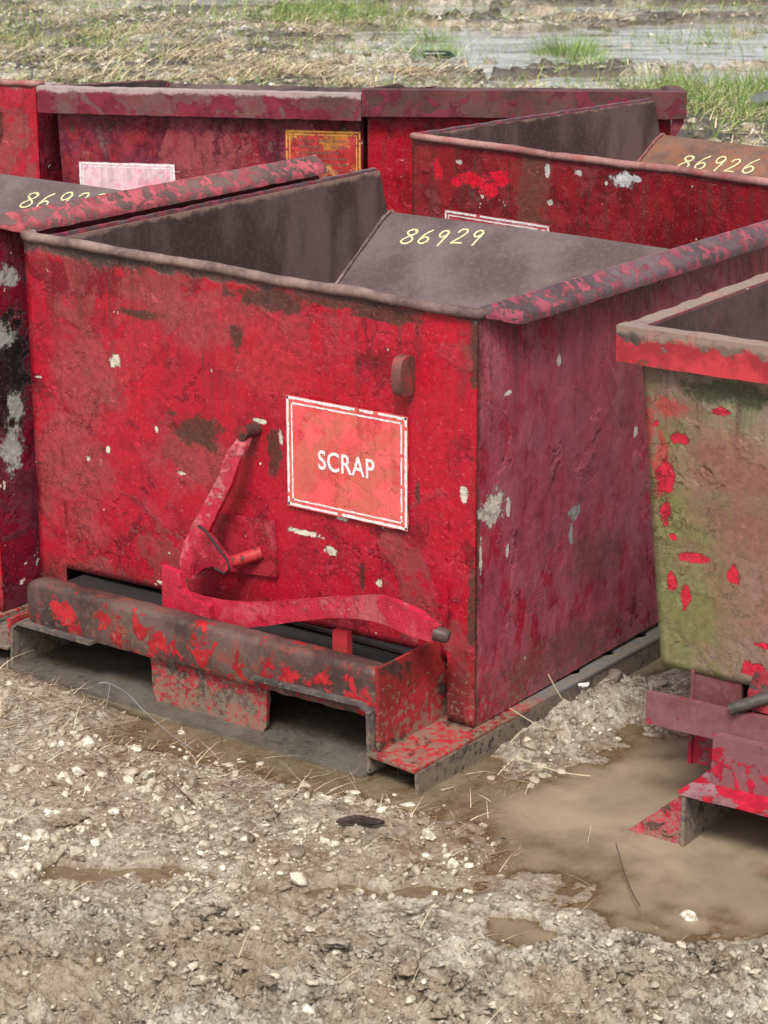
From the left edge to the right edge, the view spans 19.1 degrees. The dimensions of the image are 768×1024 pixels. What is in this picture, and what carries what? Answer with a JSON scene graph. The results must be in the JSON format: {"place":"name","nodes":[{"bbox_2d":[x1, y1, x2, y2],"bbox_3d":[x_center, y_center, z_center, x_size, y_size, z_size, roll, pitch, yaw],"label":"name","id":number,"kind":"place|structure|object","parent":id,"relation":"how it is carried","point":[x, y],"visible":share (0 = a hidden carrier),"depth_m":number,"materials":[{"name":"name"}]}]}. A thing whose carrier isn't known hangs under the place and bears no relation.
{"place":"outdoors","nodes":[
{"label":"outdoors","id":0,"kind":"place"},
{"bbox_2d":[0,0,767,1023],"bbox_3d":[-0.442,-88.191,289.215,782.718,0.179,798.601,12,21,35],"label":"ground","id":1,"kind":"structure","parent":0,"point":[570,886],"depth_m":3.69,"materials":[{"name":"beige gravel"}]},
{"bbox_2d":[0,79,68,181],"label":"tipping hopper","id":2,"kind":"object","parent":1,"relation":"on","point":[29,141],"visible":0.1,"depth_m":7.21,"materials":[{"name":"red metal"}]},
{"bbox_2d":[72,766,84,775],"bbox_3d":[-0.539,0.460,4.036,0.024,0.020,0.025,3,18,12],"label":"stone","id":3,"kind":"object","parent":1,"relation":"on","point":[77,771],"visible":1,"depth_m":4.03,"materials":[{"name":"stone"}]},
{"bbox_2d":[123,872,135,878],"bbox_3d":[-0.412,0.592,3.670,0.026,0.022,0.033,6,18,18],"label":"stone","id":4,"kind":"object","parent":1,"relation":"on","point":[126,875],"visible":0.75,"depth_m":3.67,"materials":[{"name":"stone"}]},
{"bbox_2d":[98,682,193,749],"bbox_3d":[-0.446,0.379,4.264,0.042,0.039,0.317,-16,23,-40],"label":"bent wire","id":5,"kind":"object","parent":1,"relation":"on","point":[141,708],"visible":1,"depth_m":4.31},
{"bbox_2d":[142,769,156,779],"bbox_3d":[-0.413,0.463,4.023,0.017,0.021,0.036,12,21,35],"label":"stone","id":6,"kind":"object","parent":1,"relation":"on","point":[149,774],"visible":1,"depth_m":4.01,"materials":[{"name":"stone"}]},
{"bbox_2d":[0,155,326,622],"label":"tipping hopper","id":7,"kind":"object","parent":1,"relation":"on","point":[42,206],"visible":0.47,"depth_m":4.73,"materials":[{"name":"red metal"}]},
{"bbox_2d":[36,80,435,189],"bbox_3d":[-0.426,-1.054,7.597,1.079,0.830,1.465,4,18,12],"label":"tipping hopper","id":8,"kind":"object","parent":1,"relation":"on","point":[125,135],"visible":0.23,"depth_m":7.03,"materials":[{"name":"metal"}]},
{"bbox_2d":[336,815,385,825],"bbox_3d":[-0.039,0.514,3.808,0.084,0.018,0.018,2,17,6],"label":"bark piece","id":9,"kind":"object","parent":1,"relation":"on","point":[360,820],"visible":1,"depth_m":3.80,"materials":[{"name":"brown wood"}]},
{"bbox_2d":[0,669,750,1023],"bbox_3d":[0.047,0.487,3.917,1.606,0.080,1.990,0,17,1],"label":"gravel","id":10,"kind":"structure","parent":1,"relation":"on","point":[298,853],"depth_m":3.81,"materials":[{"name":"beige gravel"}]},
{"bbox_2d":[162,774,194,804],"bbox_3d":[-0.353,0.479,3.941,0.009,0.013,0.124,-11,20,-30],"label":"twig","id":11,"kind":"object","parent":10,"relation":"on","point":[178,788],"visible":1,"depth_m":3.95,"materials":[{"name":"wood"}]},
{"bbox_2d":[0,674,754,1023],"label":"grit","id":12,"kind":"object","parent":1,"relation":"on","point":[226,832],"visible":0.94,"depth_m":3.79,"materials":[{"name":"grey gravel"}]},
{"bbox_2d":[0,7,765,144],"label":"stones","id":13,"kind":"object","parent":1,"relation":"on","point":[242,28],"visible":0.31,"depth_m":16.17,"materials":[{"name":"grey stone"}]},
{"bbox_2d":[0,167,767,796],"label":"tipping hopper","id":14,"kind":"object","parent":1,"relation":"on","point":[346,473],"visible":0.95,"depth_m":4.29,"materials":[{"name":"red metal"}]},
{"bbox_2d":[0,634,767,950],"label":"puddle water","id":15,"kind":"structure","parent":1,"relation":"on","point":[722,864],"depth_m":3.79,"materials":[{"name":"brown liquid"}]},
{"bbox_2d":[517,758,590,775],"bbox_3d":[0.300,0.453,4.038,0.136,0.017,0.006,6,18,19],"label":"twig","id":16,"kind":"object","parent":15,"relation":"on","point":[553,769],"visible":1,"depth_m":4.04,"materials":[{"name":"wood"}]},
{"bbox_2d":[615,843,640,906],"bbox_3d":[0.387,0.579,3.619,0.002,0.020,0.202,-2,17,-5],"label":"twig","id":17,"kind":"object","parent":15,"relation":"on","point":[625,875],"visible":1,"depth_m":3.64,"materials":[{"name":"brown wood"}]},
{"bbox_2d":[680,910,697,921],"bbox_3d":[0.472,0.627,3.534,0.026,0.024,0.032,-3,17,-8],"label":"stone","id":18,"kind":"object","parent":15,"relation":"on","point":[688,915],"visible":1,"depth_m":3.52,"materials":[{"name":"stone"}]},
{"bbox_2d":[0,651,767,1023],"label":"straw litter","id":19,"kind":"object","parent":1,"relation":"on","point":[16,721],"visible":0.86,"depth_m":3.93,"materials":[{"name":"beige plant"}]},
{"bbox_2d":[0,0,767,143],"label":"green grass","id":20,"kind":"structure","parent":1,"relation":"on","point":[325,8],"depth_m":15.64,"materials":[{"name":"green plant"}]},
{"bbox_2d":[0,669,767,1023],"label":"mud crumbs","id":21,"kind":"object","parent":1,"relation":"on","point":[194,965],"visible":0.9,"depth_m":3.43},
{"bbox_2d":[0,0,767,146],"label":"straw","id":22,"kind":"object","parent":1,"relation":"on","point":[407,71],"visible":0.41,"depth_m":14.71,"materials":[{"name":"beige plant"}]},
{"bbox_2d":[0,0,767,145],"bbox_3d":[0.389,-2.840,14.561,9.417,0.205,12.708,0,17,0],"label":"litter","id":23,"kind":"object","parent":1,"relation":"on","point":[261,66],"visible":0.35,"depth_m":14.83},
{"bbox_2d":[0,0,767,142],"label":"mud lumps","id":24,"kind":"object","parent":1,"relation":"on","point":[698,134],"visible":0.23,"depth_m":15.05,"materials":[{"name":"brown soil"}]},
{"bbox_2d":[0,765,767,1023],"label":"mud clods","id":25,"kind":"object","parent":1,"relation":"on","point":[443,975],"visible":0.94,"depth_m":3.33,"materials":[{"name":"soil"}]},
{"bbox_2d":[390,37,466,56],"bbox_3d":[0.314,-3.183,15.676,0.606,0.214,0.668,12,21,35],"label":"grass tuft","id":26,"kind":"object","parent":1,"relation":"on","point":[440,48],"visible":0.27,"depth_m":15.66,"materials":[{"name":"plant"}]},
{"bbox_2d":[422,828,435,839],"bbox_3d":[0.073,0.533,3.785,0.022,0.015,0.029,-8,19,-25],"label":"stone","id":27,"kind":"object","parent":1,"relation":"on","point":[429,833],"visible":1,"depth_m":3.78,"materials":[{"name":"stone"}]},
{"bbox_2d":[408,25,461,40],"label":"grass tuft","id":28,"kind":"object","parent":1,"relation":"on","point":[432,38],"visible":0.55,"depth_m":16.60,"materials":[{"name":"green plant"}]},
{"bbox_2d":[447,858,459,868],"bbox_3d":[0.113,0.569,3.684,0.018,0.018,0.017,12,21,35],"label":"stone","id":29,"kind":"object","parent":1,"relation":"on","point":[453,863],"visible":1,"depth_m":3.68,"materials":[{"name":"stone"}]},
{"bbox_2d":[361,83,686,214],"bbox_3d":[0.464,-1.019,7.447,0.999,0.843,1.465,1,17,6],"label":"tipping hopper","id":30,"kind":"object","parent":1,"relation":"on","point":[396,114],"visible":0.22,"depth_m":6.83,"materials":[{"name":"red metal"}]},
{"bbox_2d":[509,708,553,729],"bbox_3d":[0.270,0.377,4.141,0.086,0.054,0.006,-4,18,-12],"label":"twig","id":31,"kind":"object","parent":1,"relation":"on","point":[530,720],"visible":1,"depth_m":4.14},
{"bbox_2d":[548,674,572,711],"bbox_3d":[0.329,0.339,4.250,0.049,0.075,0.011,1,17,5],"label":"twig","id":32,"kind":"object","parent":1,"relation":"on","point":[558,693],"visible":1,"depth_m":4.25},
{"bbox_2d":[555,913,568,921],"bbox_3d":[0.275,0.623,3.499,0.024,0.014,0.030,12,21,35],"label":"stone","id":33,"kind":"object","parent":1,"relation":"on","point":[560,917],"visible":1,"depth_m":3.49,"materials":[{"name":"stone"}]},
{"bbox_2d":[521,17,617,56],"bbox_3d":[1.270,-3.230,15.677,0.759,0.299,0.796,12,21,35],"label":"grass tuft","id":34,"kind":"object","parent":1,"relation":"on","point":[584,47],"visible":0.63,"depth_m":15.68,"materials":[{"name":"green plant"}]},
{"bbox_2d":[578,682,588,686],"bbox_3d":[0.377,0.323,4.288,0.014,0.008,0.025,12,21,35],"label":"paper scrap","id":35,"kind":"object","parent":1,"relation":"on","point":[586,684],"visible":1,"depth_m":4.28,"materials":[{"name":"white paper"}]},
{"bbox_2d":[409,98,767,248],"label":"tipping hopper","id":36,"kind":"object","parent":1,"relation":"on","point":[627,172],"visible":0.34,"depth_m":5.81,"materials":[{"name":"red metal"}]},
{"bbox_2d":[562,46,619,62],"bbox_3d":[1.362,-3.049,15.215,0.485,0.210,0.481,12,21,35],"label":"grass tuft","id":37,"kind":"object","parent":1,"relation":"on","point":[575,59],"visible":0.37,"depth_m":15.21,"materials":[{"name":"green plant"}]},
{"bbox_2d":[616,272,767,877],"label":"tipping hopper","id":38,"kind":"object","parent":1,"relation":"on","point":[702,361],"visible":1,"depth_m":3.74,"materials":[{"name":"metal"}]},
{"bbox_2d":[749,90,767,104],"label":"boulder","id":39,"kind":"object","parent":1,"relation":"on","point":[757,95],"visible":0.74,"depth_m":12.28,"materials":[{"name":"grey stone"}]},
{"bbox_2d":[34,0,767,87],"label":"flood water","id":40,"kind":"structure","parent":0,"point":[510,56],"depth_m":16.37,"materials":[{"name":"grey liquid"}]},
{"bbox_2d":[424,50,455,58],"bbox_3d":[0.378,-3.091,15.421,0.217,0.061,0.063,0,17,2],"label":"bottle","id":41,"kind":"object","parent":40,"relation":"on","point":[445,53],"visible":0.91,"depth_m":15.39,"materials":[{"name":"green glass"}]}
]}

